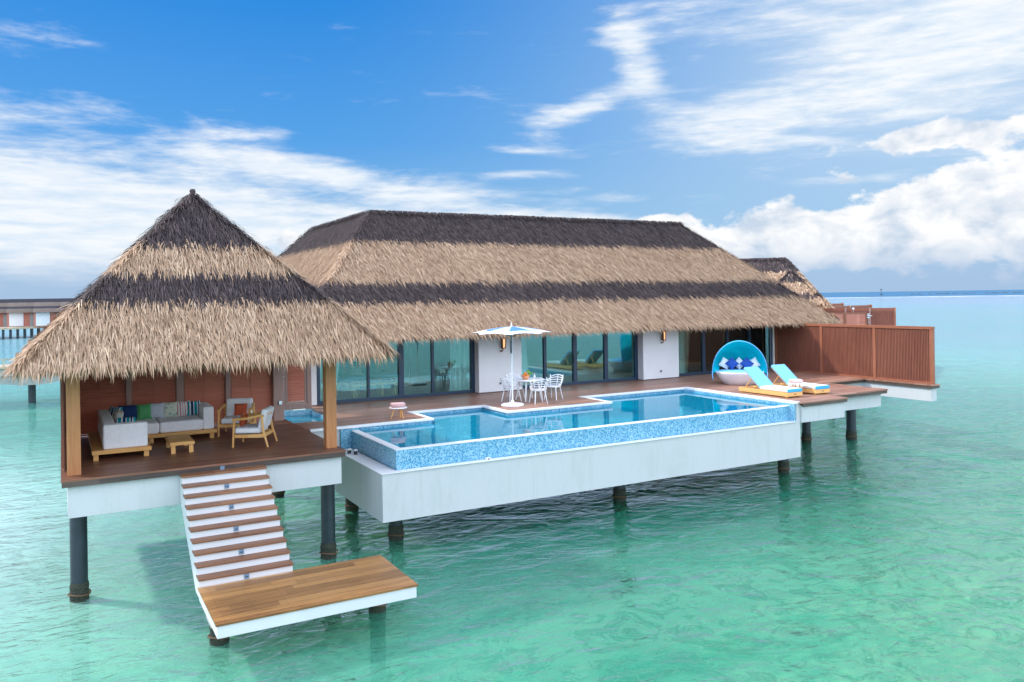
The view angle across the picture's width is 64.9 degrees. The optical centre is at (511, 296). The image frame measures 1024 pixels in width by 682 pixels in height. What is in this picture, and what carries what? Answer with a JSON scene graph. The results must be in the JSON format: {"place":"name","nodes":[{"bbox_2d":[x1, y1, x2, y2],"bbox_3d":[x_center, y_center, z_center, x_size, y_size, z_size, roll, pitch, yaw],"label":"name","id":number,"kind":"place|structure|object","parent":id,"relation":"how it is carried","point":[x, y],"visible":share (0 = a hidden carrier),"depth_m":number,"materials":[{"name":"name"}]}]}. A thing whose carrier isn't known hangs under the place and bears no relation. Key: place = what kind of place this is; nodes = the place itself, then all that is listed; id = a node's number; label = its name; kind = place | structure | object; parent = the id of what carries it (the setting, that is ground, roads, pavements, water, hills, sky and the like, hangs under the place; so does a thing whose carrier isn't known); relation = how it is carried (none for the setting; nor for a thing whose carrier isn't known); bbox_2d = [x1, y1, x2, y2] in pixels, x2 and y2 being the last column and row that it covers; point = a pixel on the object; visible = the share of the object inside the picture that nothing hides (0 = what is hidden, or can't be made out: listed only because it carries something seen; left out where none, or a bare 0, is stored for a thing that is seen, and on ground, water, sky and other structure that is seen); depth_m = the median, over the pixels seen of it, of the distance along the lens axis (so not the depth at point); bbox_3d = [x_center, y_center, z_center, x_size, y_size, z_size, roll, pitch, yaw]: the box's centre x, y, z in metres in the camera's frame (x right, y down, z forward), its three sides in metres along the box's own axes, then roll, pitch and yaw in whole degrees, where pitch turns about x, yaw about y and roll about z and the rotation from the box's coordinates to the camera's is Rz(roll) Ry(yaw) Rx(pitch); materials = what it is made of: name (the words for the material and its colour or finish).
{"place":"outdoors","nodes":[
{"label":"outdoors","id":0,"kind":"place"},
{"bbox_2d":[198,555,417,638],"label":"landing platform","id":1,"kind":"structure","parent":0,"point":[261,603],"depth_m":12.72,"materials":[{"name":"brown wood"}]},
{"bbox_2d":[0,390,1023,681],"bbox_3d":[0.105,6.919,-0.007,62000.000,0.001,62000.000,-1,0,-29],"label":"seabed","id":2,"kind":"structure","parent":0,"point":[720,652],"depth_m":18.78,"materials":[{"name":"teal sand"}]},
{"bbox_2d":[0,290,1023,681],"bbox_3d":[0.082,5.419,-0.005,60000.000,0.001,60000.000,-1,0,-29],"label":"sea","id":3,"kind":"structure","parent":0,"point":[980,340],"depth_m":21.94,"materials":[{"name":"liquid"}]},
{"bbox_2d":[0,326,44,338],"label":"boardwalk","id":4,"kind":"structure","parent":3,"relation":"in","point":[31,328],"depth_m":129.01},
{"bbox_2d":[0,299,7,326],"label":"thatched villa","id":5,"kind":"object","parent":4,"relation":"on","point":[3,313],"visible":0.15,"depth_m":132.83,"materials":[{"name":"concrete"}]},
{"bbox_2d":[3,314,6,326],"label":"door","id":6,"kind":"structure","parent":5,"relation":"in","point":[4,315],"depth_m":132.84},
{"bbox_2d":[6,299,34,326],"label":"thatched villa","id":7,"kind":"object","parent":4,"relation":"on","point":[19,312],"visible":0.68,"depth_m":132.29,"materials":[{"name":"concrete"}]},
{"bbox_2d":[30,314,33,325],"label":"door","id":8,"kind":"structure","parent":7,"relation":"in","point":[31,315],"depth_m":132.90,"materials":[{"name":"white"}]},
{"bbox_2d":[33,298,60,326],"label":"thatched villa","id":9,"kind":"object","parent":4,"relation":"on","point":[45,311],"visible":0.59,"depth_m":132.18,"materials":[{"name":"concrete"}]},
{"bbox_2d":[60,298,74,311],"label":"thatched villa","id":10,"kind":"object","parent":4,"relation":"on","point":[64,301],"visible":0.2,"depth_m":132.52,"materials":[{"name":"concrete"}]},
{"bbox_2d":[0,359,59,430],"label":"boardwalk","id":11,"kind":"structure","parent":3,"relation":"in","point":[31,391],"depth_m":43.76,"materials":[{"name":"concrete"}]},
{"bbox_2d":[67,516,91,681],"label":"pile","id":12,"kind":"object","parent":3,"relation":"in","point":[79,588],"visible":0.86,"depth_m":14.64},
{"bbox_2d":[207,625,229,681],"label":"pile","id":13,"kind":"object","parent":3,"relation":"in","point":[216,647],"visible":0.56,"depth_m":12.70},
{"bbox_2d":[271,491,284,535],"bbox_3d":[-6.489,5.591,22.335,0.409,3.900,0.397,-1,0,-29],"label":"pile","id":14,"kind":"object","parent":3,"relation":"in","point":[280,494],"visible":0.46,"depth_m":22.22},
{"bbox_2d":[319,484,337,631],"bbox_3d":[-3.854,5.666,16.957,0.395,3.660,0.394,-1,0,-29],"label":"pile","id":15,"kind":"object","parent":3,"relation":"in","point":[328,546],"visible":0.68,"depth_m":16.83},
{"bbox_2d":[344,498,358,560],"bbox_3d":[-4.122,6.104,20.795,0.405,2.800,0.402,-1,0,-29],"label":"pile","id":16,"kind":"object","parent":3,"relation":"in","point":[350,506],"visible":0.43,"depth_m":20.66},
{"bbox_2d":[369,603,387,681],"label":"pile","id":17,"kind":"object","parent":3,"relation":"in","point":[378,656],"visible":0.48,"depth_m":13.94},
{"bbox_2d":[387,520,404,607],"bbox_3d":[-2.610,6.078,18.200,0.405,2.800,0.404,-1,0,-29],"label":"pile","id":18,"kind":"object","parent":3,"relation":"in","point":[395,534],"visible":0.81,"depth_m":18.06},
{"bbox_2d":[612,485,626,558],"bbox_3d":[2.855,5.998,21.325,0.409,2.800,0.406,-1,0,-29],"label":"pile","id":19,"kind":"object","parent":3,"relation":"in","point":[619,495],"visible":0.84,"depth_m":21.19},
{"bbox_2d":[777,459,790,522],"bbox_3d":[8.231,5.420,24.405,0.410,3.800,0.401,-1,0,-29],"label":"pile","id":20,"kind":"object","parent":3,"relation":"in","point":[783,468],"visible":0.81,"depth_m":24.27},
{"bbox_2d":[801,422,811,483],"bbox_3d":[10.687,5.187,29.221,0.412,4.200,0.403,-1,0,-29],"label":"pile","id":21,"kind":"object","parent":3,"relation":"in","point":[806,438],"visible":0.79,"depth_m":29.09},
{"bbox_2d":[845,409,857,480],"bbox_3d":[12.502,5.360,29.664,0.447,3.800,0.436,-1,0,-29],"label":"pile","id":22,"kind":"object","parent":3,"relation":"in","point":[851,433],"visible":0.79,"depth_m":29.52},
{"bbox_2d":[929,292,1021,293],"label":"reef","id":23,"kind":"object","parent":3,"relation":"in","point":[992,292],"visible":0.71,"depth_m":1417.73},
{"bbox_2d":[0,0,1023,298],"label":"sky","id":24,"kind":"structure","parent":0,"point":[864,145],"materials":[{"name":"blue"}]},
{"bbox_2d":[309,387,800,522],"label":"swimming pool","id":25,"kind":"structure","parent":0,"point":[441,461],"depth_m":19.70,"materials":[{"name":"tile"}]},
{"bbox_2d":[601,391,767,406],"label":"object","id":26,"kind":"structure","parent":25,"relation":"in","point":[683,396],"depth_m":24.66,"materials":[{"name":"blue tile"}]},
{"bbox_2d":[294,369,940,446],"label":"pool deck","id":27,"kind":"structure","parent":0,"point":[845,393],"depth_m":24.79,"materials":[{"name":"brown wood"}]},
{"bbox_2d":[61,419,345,518],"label":"lounge deck","id":28,"kind":"structure","parent":27,"relation":"attached to","point":[294,456],"depth_m":15.79,"materials":[{"name":"brown wood"}]},
{"bbox_2d":[88,402,216,460],"bbox_3d":[-7.711,2.854,17.445,2.550,0.700,2.780,-1,0,-29],"label":"corner sofa","id":29,"kind":"object","parent":28,"relation":"on","point":[110,436],"visible":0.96,"depth_m":16.85,"materials":[{"name":"white fabric"}]},
{"bbox_2d":[109,406,122,417],"bbox_3d":[-8.721,2.590,17.695,0.360,0.340,0.140,-1,-16,21],"label":"cushion","id":30,"kind":"object","parent":29,"relation":"on","point":[112,410],"visible":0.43,"depth_m":17.66,"materials":[{"name":"fabric"}]},
{"bbox_2d":[113,410,123,422],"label":"cushion","id":31,"kind":"object","parent":29,"relation":"on","point":[118,413],"visible":0.75,"depth_m":17.36,"materials":[{"name":"grey fabric"}]},
{"bbox_2d":[116,417,135,422],"bbox_3d":[-8.308,2.687,17.329,0.400,0.170,0.170,-1,0,-21],"label":"bolster","id":32,"kind":"object","parent":29,"relation":"on","point":[126,419],"visible":0.66,"depth_m":17.27,"materials":[{"name":"fabric"}]},
{"bbox_2d":[118,404,138,418],"bbox_3d":[-8.580,2.608,18.037,0.420,0.360,0.140,-1,-16,-26],"label":"cushion","id":33,"kind":"object","parent":29,"relation":"on","point":[129,410],"visible":0.62,"depth_m":18.00,"materials":[{"name":"blue fabric"}]},
{"bbox_2d":[136,403,152,419],"bbox_3d":[-8.300,2.604,18.172,0.340,0.360,0.140,-1,-16,-33],"label":"cushion","id":34,"kind":"object","parent":29,"relation":"on","point":[143,411],"visible":1,"depth_m":18.12,"materials":[{"name":"green fabric"}]},
{"bbox_2d":[148,402,164,417],"bbox_3d":[-8.088,2.601,18.325,0.360,0.360,0.140,-1,-16,-27],"label":"cushion","id":35,"kind":"object","parent":29,"relation":"on","point":[157,410],"visible":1,"depth_m":18.28,"materials":[{"name":"grey fabric"}]},
{"bbox_2d":[162,401,178,416],"bbox_3d":[-7.830,2.597,18.458,0.360,0.360,0.140,-1,-16,-23],"label":"cushion","id":36,"kind":"object","parent":29,"relation":"on","point":[170,409],"visible":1,"depth_m":18.41,"materials":[{"name":"fabric"}]},
{"bbox_2d":[177,401,190,415],"bbox_3d":[-7.595,2.594,18.590,0.340,0.360,0.140,-1,-16,-32],"label":"cushion","id":37,"kind":"object","parent":29,"relation":"on","point":[182,408],"visible":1,"depth_m":18.53,"materials":[{"name":"fabric"}]},
{"bbox_2d":[186,400,199,415],"bbox_3d":[-7.393,2.591,18.680,0.320,0.340,0.140,-1,-16,-25],"label":"cushion","id":38,"kind":"object","parent":29,"relation":"on","point":[193,407],"visible":0.94,"depth_m":18.63,"materials":[{"name":"fabric"}]},
{"bbox_2d":[165,434,194,453],"bbox_3d":[-6.928,3.074,16.781,0.460,0.235,1.000,-1,0,-29],"label":"coffee table","id":39,"kind":"object","parent":28,"relation":"on","point":[172,441],"visible":1,"depth_m":16.50,"materials":[{"name":"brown wood"}]},
{"bbox_2d":[0,189,401,475],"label":"thatched pavilion","id":40,"kind":"structure","parent":28,"relation":"on","point":[193,296],"depth_m":15.56,"materials":[{"name":"beige plant"}]},
{"bbox_2d":[217,398,255,436],"bbox_3d":[-6.383,2.793,18.730,0.770,0.795,0.771,-1,0,-7],"label":"armchair","id":41,"kind":"object","parent":28,"relation":"on","point":[229,415],"visible":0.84,"depth_m":18.85,"materials":[{"name":"grey fabric"}]},
{"bbox_2d":[234,403,246,414],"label":"cushion","id":42,"kind":"object","parent":41,"relation":"on","point":[240,409],"visible":0.94,"depth_m":18.73,"materials":[{"name":"orange fabric"}]},
{"bbox_2d":[179,465,293,596],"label":"staircase","id":43,"kind":"structure","parent":28,"relation":"attached to","point":[234,528],"depth_m":14.14,"materials":[{"name":"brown wood"}]},
{"bbox_2d":[232,406,277,447],"bbox_3d":[-5.512,2.779,17.274,0.771,0.795,0.770,-1,0,-1],"label":"armchair","id":44,"kind":"object","parent":28,"relation":"on","point":[260,430],"visible":0.99,"depth_m":16.98,"materials":[{"name":"grey fabric"}]},
{"bbox_2d":[239,413,247,426],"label":"cushion","id":45,"kind":"object","parent":44,"relation":"on","point":[242,422],"visible":0.73,"depth_m":17.17,"materials":[{"name":"orange fabric"}]},
{"bbox_2d":[284,409,322,422],"bbox_3d":[-5.555,3.306,21.493,1.140,0.240,2.460,-1,0,-29],"label":"foot basin","id":46,"kind":"object","parent":27,"relation":"attached to","point":[301,416],"visible":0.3,"depth_m":22.41,"materials":[{"name":"tile"}]},
{"bbox_2d":[389,406,406,418],"bbox_3d":[-2.927,2.997,20.746,0.470,0.285,0.470,-1,0,41],"label":"side table","id":47,"kind":"object","parent":27,"relation":"on","point":[400,409],"visible":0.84,"depth_m":20.67,"materials":[{"name":"white paint"}]},
{"bbox_2d":[390,402,405,407],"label":"rolled towels","id":48,"kind":"object","parent":47,"relation":"on","point":[397,404],"visible":1,"depth_m":20.65,"materials":[{"name":"pink fabric"}]},
{"bbox_2d":[500,377,521,401],"bbox_3d":[-0.067,2.732,23.683,0.556,0.731,0.559,-1,0,-39],"label":"dining chair","id":49,"kind":"object","parent":27,"relation":"on","point":[505,385],"visible":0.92,"depth_m":23.54,"materials":[{"name":"white paint"}]},
{"bbox_2d":[471,322,552,406],"bbox_3d":[0.001,1.912,22.755,2.150,2.360,2.150,-1,0,26],"label":"parasol","id":50,"kind":"object","parent":27,"relation":"on","point":[510,330],"visible":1,"depth_m":22.43,"materials":[{"name":"white fabric"}]},
{"bbox_2d":[505,373,524,397],"bbox_3d":[0.081,2.730,24.564,0.559,0.731,0.556,-1,0,-24],"label":"dining chair","id":51,"kind":"object","parent":27,"relation":"on","point":[518,376],"visible":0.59,"depth_m":24.62,"materials":[{"name":"white paint"}]},
{"bbox_2d":[513,378,543,401],"bbox_3d":[0.500,2.778,24.012,0.950,0.624,0.950,-1,0,-29],"label":"dining table","id":52,"kind":"object","parent":27,"relation":"on","point":[518,380],"visible":0.73,"depth_m":23.89,"materials":[{"name":"white paint"}]},
{"bbox_2d":[521,370,531,379],"bbox_3d":[0.442,2.331,23.938,0.367,0.272,0.270,-1,0,-29],"label":"fruit bowl","id":53,"kind":"object","parent":52,"relation":"on","point":[525,375],"visible":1,"depth_m":23.86,"materials":[{"name":"food"}]},
{"bbox_2d":[529,379,548,403],"bbox_3d":[0.779,2.718,23.189,0.559,0.731,0.556,-1,0,-19],"label":"dining chair","id":54,"kind":"object","parent":27,"relation":"on","point":[539,389],"visible":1,"depth_m":23.04,"materials":[{"name":"white paint"}]},
{"bbox_2d":[544,374,563,399],"bbox_3d":[1.268,2.712,24.132,0.559,0.731,0.556,-1,0,31],"label":"dining chair","id":55,"kind":"object","parent":27,"relation":"on","point":[554,386],"visible":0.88,"depth_m":24.22,"materials":[{"name":"white paint"}]},
{"bbox_2d":[277,210,842,409],"bbox_3d":[-0.358,0.154,33.937,22.370,6.509,16.991,-1,0,-29],"label":"overwater villa","id":56,"kind":"object","parent":27,"relation":"on","point":[603,300],"visible":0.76,"depth_m":28.49,"materials":[{"name":"beige plant"}]},
{"bbox_2d":[283,360,311,409],"bbox_3d":[-6.215,2.112,22.628,1.130,2.150,0.135,-1,0,-29],"label":"louvred door","id":57,"kind":"structure","parent":56,"relation":"attached to","point":[297,384],"depth_m":22.72,"materials":[{"name":"wood"}]},
{"bbox_2d":[336,389,414,399],"bbox_3d":[-4.791,3.150,25.891,2.900,0.011,2.100,-1,0,-29],"label":"rug","id":58,"kind":"object","parent":56,"relation":"on","point":[346,395],"visible":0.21,"depth_m":25.86,"materials":[{"name":"fabric"}]},
{"bbox_2d":[336,375,365,396],"bbox_3d":[-5.251,2.857,25.578,1.240,0.627,1.240,-1,0,-29],"label":"table","id":59,"kind":"object","parent":58,"relation":"on","point":[348,378],"visible":0.78,"depth_m":25.26,"materials":[{"name":"teal wood"}]},
{"bbox_2d":[336,360,391,390],"bbox_3d":[-5.541,2.694,26.908,2.900,0.950,0.900,-1,0,-29],"label":"sofa","id":60,"kind":"object","parent":58,"relation":"on","point":[374,367],"visible":0.23,"depth_m":27.14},
{"bbox_2d":[348,381,397,397],"bbox_3d":[-4.394,2.940,25.485,1.500,0.420,0.400,-1,0,-29],"label":"bench","id":61,"kind":"object","parent":58,"relation":"on","point":[380,384],"visible":0.87,"depth_m":25.45,"materials":[{"name":"teal wood"}]},
{"bbox_2d":[372,372,397,391],"bbox_3d":[-4.138,2.850,26.661,1.000,0.606,1.000,-1,0,-29],"label":"table","id":62,"kind":"object","parent":58,"relation":"on","point":[392,375],"visible":0.8,"depth_m":26.33,"materials":[{"name":"teal wood"}]},
{"bbox_2d":[316,337,474,404],"bbox_3d":[-3.458,2.105,24.754,5.140,2.057,0.125,-1,0,-29],"label":"sliding door","id":63,"kind":"structure","parent":56,"relation":"in","point":[400,349],"depth_m":24.77,"materials":[{"name":"metal"}]},
{"bbox_2d":[405,344,415,390],"bbox_3d":[-3.393,2.086,26.743,0.360,2.100,0.360,-1,0,-29],"label":"floor lamp","id":64,"kind":"object","parent":56,"relation":"on","point":[410,374],"visible":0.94,"depth_m":26.73,"materials":[{"name":"metal"}]},
{"bbox_2d":[437,369,449,389],"bbox_3d":[-2.223,2.755,26.764,0.559,0.731,0.556,-1,0,1],"label":"dining chair","id":65,"kind":"object","parent":56,"relation":"on","point":[444,377],"visible":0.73,"depth_m":26.61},
{"bbox_2d":[440,366,449,386],"bbox_3d":[-2.084,2.779,27.700,0.800,0.684,0.800,-1,0,-29],"label":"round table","id":66,"kind":"object","parent":56,"relation":"in","point":[447,367],"visible":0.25,"depth_m":27.61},
{"bbox_2d":[523,330,637,388],"bbox_3d":[2.354,2.020,28.015,5.030,2.057,0.125,-1,0,-29],"label":"sliding door","id":67,"kind":"structure","parent":56,"relation":"in","point":[605,337],"depth_m":28.23,"materials":[{"name":"metal"}]},
{"bbox_2d":[679,325,771,375],"bbox_3d":[8.258,1.934,31.328,5.150,2.057,0.125,-1,0,-29],"label":"sliding door","id":68,"kind":"structure","parent":56,"relation":"in","point":[697,351],"depth_m":30.99,"materials":[{"name":"glass"}]},
{"bbox_2d":[712,340,767,384],"bbox_3d":[7.758,2.238,27.437,1.553,1.482,1.545,-1,0,-34],"label":"daybed","id":69,"kind":"object","parent":27,"relation":"on","point":[736,349],"visible":0.8,"depth_m":27.61,"materials":[{"name":"blue fabric"}]},
{"bbox_2d":[719,357,727,368],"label":"cushion","id":70,"kind":"object","parent":69,"relation":"on","point":[723,362],"visible":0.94,"depth_m":27.72,"materials":[{"name":"white fabric"}]},
{"bbox_2d":[725,357,738,369],"bbox_3d":[7.511,2.293,27.509,0.481,0.481,0.130,-1,-22,14],"label":"cushion","id":71,"kind":"object","parent":69,"relation":"on","point":[731,363],"visible":1,"depth_m":27.45,"materials":[{"name":"blue fabric"}]},
{"bbox_2d":[736,357,742,368],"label":"cushion","id":72,"kind":"object","parent":69,"relation":"on","point":[739,360],"visible":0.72,"depth_m":27.65,"materials":[{"name":"white fabric"}]},
{"bbox_2d":[740,357,753,366],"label":"cushion","id":73,"kind":"object","parent":69,"relation":"on","point":[746,362],"visible":0.87,"depth_m":27.34,"materials":[{"name":"blue fabric"}]},
{"bbox_2d":[750,357,759,366],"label":"cushion","id":74,"kind":"object","parent":69,"relation":"on","point":[755,361],"visible":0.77,"depth_m":27.48,"materials":[{"name":"white fabric"}]},
{"bbox_2d":[739,366,802,397],"bbox_3d":[7.848,2.585,24.523,0.620,0.780,1.962,-1,0,-29],"label":"sun lounger","id":75,"kind":"object","parent":27,"relation":"on","point":[761,380],"visible":1,"depth_m":24.57,"materials":[{"name":"fabric"}]},
{"bbox_2d":[788,382,804,387],"bbox_3d":[8.629,2.800,24.467,0.500,0.334,0.500,-1,0,41],"label":"side table","id":76,"kind":"object","parent":27,"relation":"on","point":[795,384],"visible":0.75,"depth_m":24.35,"materials":[{"name":"white paint"}]},
{"bbox_2d":[789,379,802,382],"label":"rolled towels","id":77,"kind":"object","parent":76,"relation":"on","point":[795,380],"visible":1,"depth_m":24.39,"materials":[{"name":"white fabric"}]},
{"bbox_2d":[771,364,829,393],"bbox_3d":[8.918,2.570,25.192,0.620,0.780,1.962,-1,0,-29],"label":"sun lounger","id":78,"kind":"object","parent":27,"relation":"on","point":[785,374],"visible":0.74,"depth_m":25.24,"materials":[{"name":"fabric"}]},
{"bbox_2d":[774,323,934,383],"bbox_3d":[12.210,1.969,29.385,0.124,1.890,6.736,-1,0,-29],"label":"privacy fence","id":79,"kind":"object","parent":27,"relation":"on","point":[897,353],"visible":0.94,"depth_m":28.85,"materials":[{"name":"brown wood"}]},
{"bbox_2d":[832,303,843,305],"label":"privacy fence","id":80,"kind":"object","parent":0,"point":[838,304],"visible":0.15,"depth_m":80.18,"materials":[{"name":"brown wood"}]},
{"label":"neighbour deck","id":81,"kind":"object","parent":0,"visible":0},
{"bbox_2d":[739,257,833,323],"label":"thatched villa","id":82,"kind":"object","parent":81,"relation":"on","point":[785,271],"visible":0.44,"depth_m":62.04,"materials":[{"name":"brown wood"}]},
{"bbox_2d":[824,307,869,324],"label":"shower screen","id":83,"kind":"object","parent":81,"relation":"on","point":[857,318],"visible":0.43,"depth_m":45.01,"materials":[{"name":"wood"}]},
{"bbox_2d":[833,305,871,307],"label":"privacy fence","id":84,"kind":"object","parent":81,"relation":"on","point":[859,306],"visible":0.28,"depth_m":70.34,"materials":[{"name":"brown wood"}]},
{"bbox_2d":[824,307,895,325],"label":"privacy fence","id":85,"kind":"object","parent":81,"relation":"on","point":[882,316],"visible":0.41,"depth_m":58.19,"materials":[{"name":"brown wood"}]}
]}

